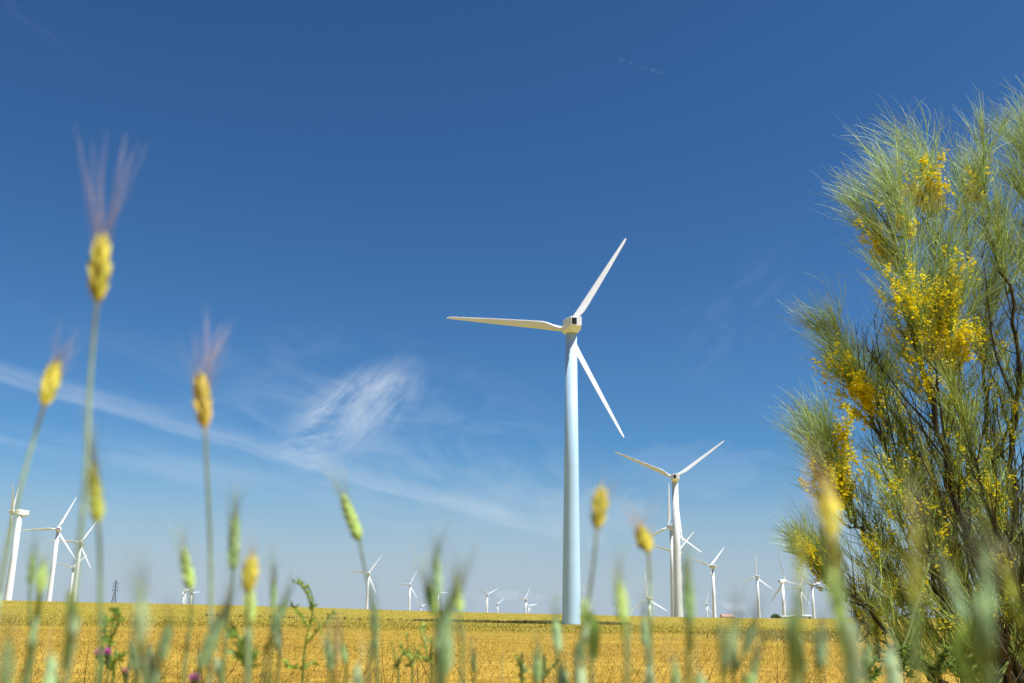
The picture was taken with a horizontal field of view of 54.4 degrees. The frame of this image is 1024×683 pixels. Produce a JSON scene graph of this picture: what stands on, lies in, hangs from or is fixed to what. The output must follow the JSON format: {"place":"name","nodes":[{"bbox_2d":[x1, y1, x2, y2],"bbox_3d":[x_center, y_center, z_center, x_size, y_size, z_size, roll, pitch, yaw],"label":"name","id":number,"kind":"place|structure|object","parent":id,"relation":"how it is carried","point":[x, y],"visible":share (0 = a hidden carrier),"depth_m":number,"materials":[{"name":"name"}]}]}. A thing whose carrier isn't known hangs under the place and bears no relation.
{"place":"outdoors","nodes":[
{"label":"outdoors","id":0,"kind":"place"},
{"bbox_2d":[145,645,151,671],"bbox_3d":[-0.538,0.897,1.320,0.024,0.947,0.023,9,-17,-27],"label":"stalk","id":1,"kind":"object","parent":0,"point":[148,654],"visible":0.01,"depth_m":1.44,"materials":[{"name":"green plant"}]},
{"bbox_2d":[0,600,1023,682],"bbox_3d":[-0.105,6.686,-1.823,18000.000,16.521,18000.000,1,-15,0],"label":"field","id":2,"kind":"structure","parent":0,"point":[349,614],"depth_m":25.75,"materials":[{"name":"plant"}]},
{"bbox_2d":[0,597,20,682],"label":"barley stalk","id":3,"kind":"object","parent":2,"relation":"on","point":[7,666],"visible":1,"depth_m":0.53,"materials":[{"name":"plant"}]},
{"bbox_2d":[4,483,29,600],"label":"wind turbine","id":4,"kind":"object","parent":2,"relation":"on","point":[11,572],"visible":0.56,"depth_m":429.80,"materials":[{"name":"white paint"}]},
{"bbox_2d":[25,518,43,627],"bbox_3d":[-0.486,0.700,0.873,0.028,1.094,0.061,9,-17,-27],"label":"barley stalk","id":5,"kind":"object","parent":2,"relation":"on","point":[31,571],"visible":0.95,"depth_m":1.01,"materials":[{"name":"plant"}]},
{"bbox_2d":[21,531,55,682],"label":"barley stalk","id":6,"kind":"object","parent":2,"relation":"on","point":[41,580],"visible":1,"depth_m":0.78,"materials":[{"name":"plant"}]},
{"bbox_2d":[0,322,83,602],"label":"barley stalk","id":7,"kind":"object","parent":2,"relation":"on","point":[51,380],"visible":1,"depth_m":0.84,"materials":[{"name":"plant"}]},
{"bbox_2d":[21,497,76,600],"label":"wind turbine","id":8,"kind":"object","parent":2,"relation":"on","point":[52,574],"visible":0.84,"depth_m":612.70,"materials":[{"name":"white paint"}]},
{"bbox_2d":[42,618,61,682],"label":"barley stalk","id":9,"kind":"object","parent":2,"relation":"on","point":[50,667],"visible":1,"depth_m":0.83,"materials":[{"name":"plant"}]},
{"bbox_2d":[56,557,83,590],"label":"wind turbine","id":10,"kind":"object","parent":2,"relation":"on","point":[72,577],"visible":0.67,"depth_m":1185.91,"materials":[{"name":"white paint"}]},
{"bbox_2d":[50,523,95,567],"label":"wind turbine","id":11,"kind":"object","parent":2,"relation":"on","point":[84,537],"visible":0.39,"depth_m":785.98,"materials":[{"name":"white paint"}]},
{"bbox_2d":[77,388,111,682],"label":"barley stalk","id":12,"kind":"object","parent":2,"relation":"on","point":[96,501],"visible":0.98,"depth_m":0.74,"materials":[{"name":"plant"}]},
{"bbox_2d":[94,646,104,682],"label":"thistle","id":13,"kind":"object","parent":2,"relation":"on","point":[95,652],"visible":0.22,"depth_m":1.68,"materials":[{"name":"green plant"}]},
{"bbox_2d":[62,128,146,682],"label":"barley stalk","id":14,"kind":"object","parent":2,"relation":"on","point":[99,265],"visible":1,"depth_m":0.75,"materials":[{"name":"plant"}]},
{"bbox_2d":[104,647,111,682],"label":"thistle","id":15,"kind":"object","parent":2,"relation":"on","point":[108,652],"visible":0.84,"depth_m":1.73,"materials":[{"name":"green plant"}]},
{"bbox_2d":[111,580,117,602],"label":"power pylon","id":16,"kind":"object","parent":2,"relation":"on","point":[114,591],"visible":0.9,"depth_m":434.22,"materials":[{"name":"metal"}]},
{"bbox_2d":[103,605,128,682],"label":"leafy weed","id":17,"kind":"object","parent":2,"relation":"on","point":[107,639],"visible":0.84,"depth_m":1.78,"materials":[{"name":"plant"}]},
{"bbox_2d":[121,662,129,682],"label":"thistle","id":18,"kind":"object","parent":2,"relation":"on","point":[126,671],"visible":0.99,"depth_m":1.78,"materials":[{"name":"green plant"}]},
{"bbox_2d":[122,624,137,682],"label":"barley stalk","id":19,"kind":"object","parent":2,"relation":"on","point":[133,660],"visible":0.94,"depth_m":1.03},
{"bbox_2d":[111,529,160,682],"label":"barley stalk","id":20,"kind":"object","parent":2,"relation":"on","point":[139,626],"visible":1,"depth_m":0.50,"materials":[{"name":"plant"}]},
{"bbox_2d":[146,641,157,682],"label":"barley stalk","id":21,"kind":"object","parent":2,"relation":"on","point":[152,671],"visible":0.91,"depth_m":0.76,"materials":[{"name":"plant"}]},
{"bbox_2d":[155,583,190,682],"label":"barley stalk","id":22,"kind":"object","parent":2,"relation":"on","point":[164,642],"visible":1,"depth_m":0.76,"materials":[{"name":"plant"}]},
{"bbox_2d":[164,510,196,682],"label":"barley stalk","id":23,"kind":"object","parent":2,"relation":"on","point":[187,573],"visible":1,"depth_m":0.92,"materials":[{"name":"plant"}]},
{"bbox_2d":[177,583,195,603],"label":"wind turbine","id":24,"kind":"object","parent":2,"relation":"on","point":[184,592],"visible":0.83,"depth_m":1917.58,"materials":[{"name":"white paint"}]},
{"bbox_2d":[188,668,201,682],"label":"thistle","id":25,"kind":"object","parent":2,"relation":"on","point":[192,677],"visible":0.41,"depth_m":1.36,"materials":[{"name":"pink plant"}]},
{"bbox_2d":[177,309,231,682],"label":"barley stalk","id":26,"kind":"object","parent":2,"relation":"on","point":[202,404],"visible":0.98,"depth_m":0.86,"materials":[{"name":"plant"}]},
{"bbox_2d":[212,648,221,682],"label":"barley stalk","id":27,"kind":"object","parent":2,"relation":"on","point":[217,667],"visible":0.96,"depth_m":1.09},
{"bbox_2d":[194,540,254,682],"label":"barley stalk","id":28,"kind":"object","parent":2,"relation":"on","point":[211,641],"visible":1,"depth_m":0.78,"materials":[{"name":"plant"}]},
{"bbox_2d":[215,467,254,682],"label":"barley stalk","id":29,"kind":"object","parent":2,"relation":"on","point":[233,554],"visible":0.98,"depth_m":0.98,"materials":[{"name":"plant"}]},
{"bbox_2d":[224,621,261,682],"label":"leafy weed","id":30,"kind":"object","parent":2,"relation":"on","point":[233,633],"visible":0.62,"depth_m":1.38,"materials":[{"name":"plant"}]},
{"bbox_2d":[235,521,260,682],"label":"barley stalk","id":31,"kind":"object","parent":2,"relation":"on","point":[250,572],"visible":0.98,"depth_m":0.81,"materials":[{"name":"plant"}]},
{"bbox_2d":[243,564,255,682],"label":"barley stalk","id":32,"kind":"object","parent":2,"relation":"on","point":[252,605],"visible":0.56,"depth_m":0.84,"materials":[{"name":"plant"}]},
{"bbox_2d":[262,542,282,682],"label":"barley stalk","id":33,"kind":"object","parent":2,"relation":"on","point":[273,588],"visible":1,"depth_m":1.03,"materials":[{"name":"plant"}]},
{"bbox_2d":[267,593,282,682],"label":"barley stalk","id":34,"kind":"object","parent":2,"relation":"on","point":[278,638],"visible":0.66,"depth_m":1.12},
{"bbox_2d":[261,565,299,682],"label":"barley stalk","id":35,"kind":"object","parent":2,"relation":"on","point":[281,610],"visible":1,"depth_m":1.03,"materials":[{"name":"plant"}]},
{"bbox_2d":[283,578,336,682],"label":"leafy weed","id":36,"kind":"object","parent":2,"relation":"on","point":[312,606],"visible":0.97,"depth_m":2.17,"materials":[{"name":"plant"}]},
{"bbox_2d":[318,608,334,682],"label":"barley stalk","id":37,"kind":"object","parent":2,"relation":"on","point":[329,655],"visible":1,"depth_m":1.08,"materials":[{"name":"plant"}]},
{"bbox_2d":[330,597,345,682],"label":"barley stalk","id":38,"kind":"object","parent":2,"relation":"on","point":[337,645],"visible":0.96,"depth_m":1.13,"materials":[{"name":"plant"}]},
{"bbox_2d":[332,620,352,682],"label":"barley stalk","id":39,"kind":"object","parent":2,"relation":"on","point":[344,654],"visible":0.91,"depth_m":1.23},
{"bbox_2d":[323,447,378,682],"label":"barley stalk","id":40,"kind":"object","parent":2,"relation":"on","point":[351,520],"visible":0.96,"depth_m":1.11,"materials":[{"name":"plant"}]},
{"bbox_2d":[351,631,364,682],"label":"barley stalk","id":41,"kind":"object","parent":2,"relation":"on","point":[358,678],"visible":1,"depth_m":0.85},
{"bbox_2d":[346,555,381,608],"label":"wind turbine","id":42,"kind":"object","parent":2,"relation":"on","point":[367,594],"visible":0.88,"depth_m":1007.93,"materials":[{"name":"white paint"}]},
{"bbox_2d":[366,579,379,682],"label":"barley stalk","id":43,"kind":"object","parent":2,"relation":"on","point":[374,621],"visible":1,"depth_m":0.90,"materials":[{"name":"plant"}]},
{"bbox_2d":[390,641,406,682],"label":"leafy weed","id":44,"kind":"object","parent":2,"relation":"on","point":[397,665],"visible":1,"depth_m":2.27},
{"bbox_2d":[394,571,416,610],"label":"wind turbine","id":45,"kind":"object","parent":2,"relation":"on","point":[410,588],"visible":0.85,"depth_m":1405.79,"materials":[{"name":"white paint"}]},
{"bbox_2d":[398,633,422,682],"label":"leafy weed","id":46,"kind":"object","parent":2,"relation":"on","point":[411,662],"visible":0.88,"depth_m":2.27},
{"bbox_2d":[204,614,630,624],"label":"track weeds","id":47,"kind":"object","parent":2,"relation":"on","point":[532,621],"visible":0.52,"depth_m":173.41,"materials":[{"name":"plant"}]},
{"bbox_2d":[407,622,432,671],"bbox_3d":[-0.203,1.093,2.079,0.063,0.979,0.077,1,-15,0],"label":"leafy weed","id":48,"kind":"object","parent":2,"relation":"on","point":[425,659],"visible":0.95,"depth_m":2.18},
{"bbox_2d":[408,540,440,682],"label":"barley stalk","id":49,"kind":"object","parent":2,"relation":"on","point":[430,598],"visible":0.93,"depth_m":0.81,"materials":[{"name":"plant"}]},
{"bbox_2d":[412,515,459,682],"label":"barley stalk","id":50,"kind":"object","parent":2,"relation":"on","point":[437,577],"visible":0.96,"depth_m":0.82,"materials":[{"name":"plant"}]},
{"bbox_2d":[438,608,460,682],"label":"barley stalk","id":51,"kind":"object","parent":2,"relation":"on","point":[446,656],"visible":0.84,"depth_m":0.76,"materials":[{"name":"plant"}]},
{"bbox_2d":[429,530,480,682],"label":"barley stalk","id":52,"kind":"object","parent":2,"relation":"on","point":[442,632],"visible":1,"depth_m":0.65,"materials":[{"name":"plant"}]},
{"bbox_2d":[447,550,470,682],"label":"barley stalk","id":53,"kind":"object","parent":2,"relation":"on","point":[459,604],"visible":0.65,"depth_m":0.81,"materials":[{"name":"plant"}]},
{"bbox_2d":[467,632,480,682],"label":"barley stalk","id":54,"kind":"object","parent":2,"relation":"on","point":[473,657],"visible":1,"depth_m":1.14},
{"bbox_2d":[478,588,496,612],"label":"wind turbine","id":55,"kind":"object","parent":2,"relation":"on","point":[487,600],"visible":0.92,"depth_m":1612.19,"materials":[{"name":"white paint"}]},
{"bbox_2d":[0,623,976,682],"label":"ripening wheat","id":56,"kind":"object","parent":2,"relation":"on","point":[413,650],"visible":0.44,"depth_m":13.56,"materials":[{"name":"plant"}]},
{"bbox_2d":[0,600,1010,638],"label":"distant wheat","id":57,"kind":"object","parent":2,"relation":"on","point":[634,630],"visible":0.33,"depth_m":101.91,"materials":[{"name":"plant"}]},
{"bbox_2d":[514,652,529,682],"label":"leafy weed","id":58,"kind":"object","parent":2,"relation":"on","point":[523,669],"visible":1,"depth_m":1.81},
{"bbox_2d":[517,588,530,613],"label":"wind turbine","id":59,"kind":"object","parent":2,"relation":"on","point":[525,599],"visible":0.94,"depth_m":1621.75,"materials":[{"name":"white paint"}]},
{"bbox_2d":[447,238,625,624],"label":"wind turbine","id":60,"kind":"object","parent":2,"relation":"on","point":[570,328],"visible":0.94,"depth_m":175.36,"materials":[{"name":"white paint"}]},
{"bbox_2d":[531,619,547,682],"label":"barley stalk","id":61,"kind":"object","parent":2,"relation":"on","point":[536,666],"visible":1,"depth_m":0.95,"materials":[{"name":"plant"}]},
{"bbox_2d":[540,652,560,682],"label":"leafy weed","id":62,"kind":"object","parent":2,"relation":"on","point":[545,671],"visible":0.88,"depth_m":1.80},
{"bbox_2d":[546,581,561,682],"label":"barley stalk","id":63,"kind":"object","parent":2,"relation":"on","point":[556,630],"visible":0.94,"depth_m":1.00,"materials":[{"name":"plant"}]},
{"bbox_2d":[548,628,568,682],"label":"barley stalk","id":64,"kind":"object","parent":2,"relation":"on","point":[563,676],"visible":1,"depth_m":0.86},
{"bbox_2d":[570,632,586,682],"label":"barley stalk","id":65,"kind":"object","parent":2,"relation":"on","point":[580,677],"visible":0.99,"depth_m":0.81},
{"bbox_2d":[573,596,598,682],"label":"barley stalk","id":66,"kind":"object","parent":2,"relation":"on","point":[577,650],"visible":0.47,"depth_m":0.90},
{"bbox_2d":[577,579,599,682],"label":"barley stalk","id":67,"kind":"object","parent":2,"relation":"on","point":[593,642],"visible":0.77,"depth_m":0.85,"materials":[{"name":"plant"}]},
{"bbox_2d":[581,465,622,674],"bbox_3d":[0.064,0.651,0.721,0.051,1.125,0.054,1,-15,0],"label":"barley stalk","id":68,"kind":"object","parent":2,"relation":"on","point":[599,505],"visible":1,"depth_m":0.86,"materials":[{"name":"plant"}]},
{"bbox_2d":[608,530,631,682],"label":"barley stalk","id":69,"kind":"object","parent":2,"relation":"on","point":[621,606],"visible":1,"depth_m":0.68,"materials":[{"name":"plant"}]},
{"bbox_2d":[618,490,658,674],"bbox_3d":[0.114,0.687,0.840,0.047,1.120,0.077,1,-15,0],"label":"barley stalk","id":70,"kind":"object","parent":2,"relation":"on","point":[644,540],"visible":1,"depth_m":0.96,"materials":[{"name":"plant"}]},
{"bbox_2d":[633,570,654,677],"bbox_3d":[0.130,0.736,0.891,0.026,1.053,0.081,1,-15,0],"label":"barley stalk","id":71,"kind":"object","parent":2,"relation":"on","point":[644,631],"visible":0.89,"depth_m":1.00,"materials":[{"name":"plant"}]},
{"bbox_2d":[629,574,666,614],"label":"wind turbine","id":72,"kind":"object","parent":2,"relation":"on","point":[646,598],"visible":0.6,"depth_m":819.74,"materials":[{"name":"white paint"}]},
{"bbox_2d":[644,636,654,682],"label":"barley stalk","id":73,"kind":"object","parent":2,"relation":"on","point":[650,678],"visible":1,"depth_m":0.81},
{"bbox_2d":[634,484,700,616],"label":"wind turbine","id":74,"kind":"object","parent":2,"relation":"on","point":[669,527],"visible":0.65,"depth_m":500.45,"materials":[{"name":"white paint"}]},
{"bbox_2d":[615,440,724,616],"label":"wind turbine","id":75,"kind":"object","parent":2,"relation":"on","point":[677,587],"visible":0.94,"depth_m":339.74,"materials":[{"name":"white paint"}]},
{"bbox_2d":[654,532,693,554],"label":"wind turbine","id":76,"kind":"object","parent":2,"relation":"on","point":[683,544],"visible":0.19,"depth_m":725.61,"materials":[{"name":"white paint"}]},
{"bbox_2d":[663,640,685,682],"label":"barley stalk","id":77,"kind":"object","parent":2,"relation":"on","point":[675,677],"visible":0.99,"depth_m":0.85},
{"bbox_2d":[670,515,695,682],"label":"barley stalk","id":78,"kind":"object","parent":2,"relation":"on","point":[688,596],"visible":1,"depth_m":0.71,"materials":[{"name":"plant"}]},
{"bbox_2d":[694,634,704,682],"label":"barley stalk","id":79,"kind":"object","parent":2,"relation":"on","point":[699,678],"visible":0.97,"depth_m":0.75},
{"bbox_2d":[697,593,710,616],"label":"wind turbine","id":80,"kind":"object","parent":2,"relation":"on","point":[706,607],"visible":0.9,"depth_m":1914.31,"materials":[{"name":"white paint"}]},
{"bbox_2d":[692,548,723,617],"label":"wind turbine","id":81,"kind":"object","parent":2,"relation":"on","point":[711,566],"visible":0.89,"depth_m":793.33,"materials":[{"name":"white paint"}]},
{"bbox_2d":[720,614,734,617],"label":"farm house","id":82,"kind":"structure","parent":2,"relation":"on","point":[725,615],"depth_m":715.27,"materials":[{"name":"ceramic"}]},
{"bbox_2d":[718,570,759,682],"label":"barley stalk","id":83,"kind":"object","parent":2,"relation":"on","point":[725,660],"visible":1,"depth_m":0.58,"materials":[{"name":"plant"}]},
{"bbox_2d":[731,578,773,682],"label":"barley stalk","id":84,"kind":"object","parent":2,"relation":"on","point":[736,667],"visible":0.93,"depth_m":0.88,"materials":[{"name":"plant"}]},
{"bbox_2d":[739,560,772,617],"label":"wind turbine","id":85,"kind":"object","parent":2,"relation":"on","point":[757,577],"visible":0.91,"depth_m":1007.80,"materials":[{"name":"white paint"}]},
{"bbox_2d":[741,619,774,682],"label":"barley stalk","id":86,"kind":"object","parent":2,"relation":"on","point":[753,676],"visible":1,"depth_m":0.83,"materials":[{"name":"plant"}]},
{"bbox_2d":[770,614,780,617],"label":"bush","id":87,"kind":"object","parent":2,"relation":"on","point":[775,616],"visible":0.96,"depth_m":294.60,"materials":[{"name":"green plant"}]},
{"bbox_2d":[692,629,865,642],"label":"dry scrub","id":88,"kind":"object","parent":2,"relation":"on","point":[741,632],"visible":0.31,"depth_m":56.18,"materials":[{"name":"plant"}]},
{"bbox_2d":[770,553,807,615],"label":"wind turbine","id":89,"kind":"object","parent":2,"relation":"on","point":[782,582],"visible":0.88,"depth_m":756.68,"materials":[{"name":"white paint"}]},
{"bbox_2d":[786,607,807,682],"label":"barley stalk","id":90,"kind":"object","parent":2,"relation":"on","point":[804,668],"visible":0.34,"depth_m":0.68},
{"bbox_2d":[786,573,808,614],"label":"wind turbine","id":91,"kind":"object","parent":2,"relation":"on","point":[801,588],"visible":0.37,"depth_m":1166.58,"materials":[{"name":"white paint"}]},
{"bbox_2d":[781,477,821,682],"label":"barley stalk","id":92,"kind":"object","parent":2,"relation":"on","point":[793,631],"visible":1,"depth_m":0.50,"materials":[{"name":"plant"}]},
{"bbox_2d":[802,575,821,617],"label":"wind turbine","id":93,"kind":"object","parent":2,"relation":"on","point":[813,606],"visible":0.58,"depth_m":1001.02,"materials":[{"name":"white paint"}]},
{"bbox_2d":[810,596,832,682],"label":"barley stalk","id":94,"kind":"object","parent":2,"relation":"on","point":[820,651],"visible":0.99,"depth_m":0.68,"materials":[{"name":"plant"}]},
{"bbox_2d":[809,532,851,682],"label":"barley stalk","id":95,"kind":"object","parent":2,"relation":"on","point":[835,603],"visible":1,"depth_m":0.51,"materials":[{"name":"plant"}]},
{"bbox_2d":[798,433,863,682],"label":"barley stalk","id":96,"kind":"object","parent":2,"relation":"on","point":[829,505],"visible":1,"depth_m":0.53,"materials":[{"name":"plant"}]},
{"bbox_2d":[860,610,875,682],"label":"barley stalk","id":97,"kind":"object","parent":2,"relation":"on","point":[867,658],"visible":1,"depth_m":0.91,"materials":[{"name":"plant"}]},
{"bbox_2d":[861,654,883,682],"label":"leafy weed","id":98,"kind":"object","parent":2,"relation":"on","point":[875,672],"visible":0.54,"depth_m":4.23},
{"bbox_2d":[876,622,901,682],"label":"barley stalk","id":99,"kind":"object","parent":2,"relation":"on","point":[890,663],"visible":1,"depth_m":0.64,"materials":[{"name":"plant"}]},
{"bbox_2d":[758,72,1023,682],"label":"broom shrub","id":100,"kind":"object","parent":2,"relation":"on","point":[933,306],"visible":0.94,"depth_m":5.98,"materials":[{"name":"green plant"}]},
{"bbox_2d":[884,640,924,682],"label":"leafy weed","id":101,"kind":"object","parent":2,"relation":"on","point":[902,661],"visible":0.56,"depth_m":4.28,"materials":[{"name":"plant"}]},
{"bbox_2d":[901,467,927,682],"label":"barley stalk","id":102,"kind":"object","parent":2,"relation":"on","point":[914,569],"visible":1,"depth_m":0.45,"materials":[{"name":"plant"}]},
{"bbox_2d":[921,644,954,682],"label":"leafy weed","id":103,"kind":"object","parent":2,"relation":"on","point":[937,669],"visible":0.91,"depth_m":4.32,"materials":[{"name":"plant"}]},
{"bbox_2d":[926,514,976,682],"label":"barley stalk","id":104,"kind":"object","parent":2,"relation":"on","point":[959,654],"visible":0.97,"depth_m":0.50,"materials":[{"name":"plant"}]},
{"bbox_2d":[945,653,978,679],"bbox_3d":[1.907,1.561,4.146,0.162,0.537,0.080,-11,-19,36],"label":"leafy weed","id":105,"kind":"object","parent":2,"relation":"on","point":[971,660],"visible":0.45,"depth_m":4.18,"materials":[{"name":"plant"}]},
{"bbox_2d":[955,467,1018,682],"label":"barley stalk","id":106,"kind":"object","parent":2,"relation":"on","point":[984,632],"visible":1,"depth_m":0.43,"materials":[{"name":"plant"}]},
{"bbox_2d":[987,530,1023,632],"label":"barley stalk","id":107,"kind":"object","parent":2,"relation":"on","point":[1010,587],"visible":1,"depth_m":0.51,"materials":[{"name":"plant"}]},
{"bbox_2d":[0,0,1023,617],"label":"sky","id":108,"kind":"structure","parent":0,"point":[336,182],"materials":[{"name":"blue"}]}
]}

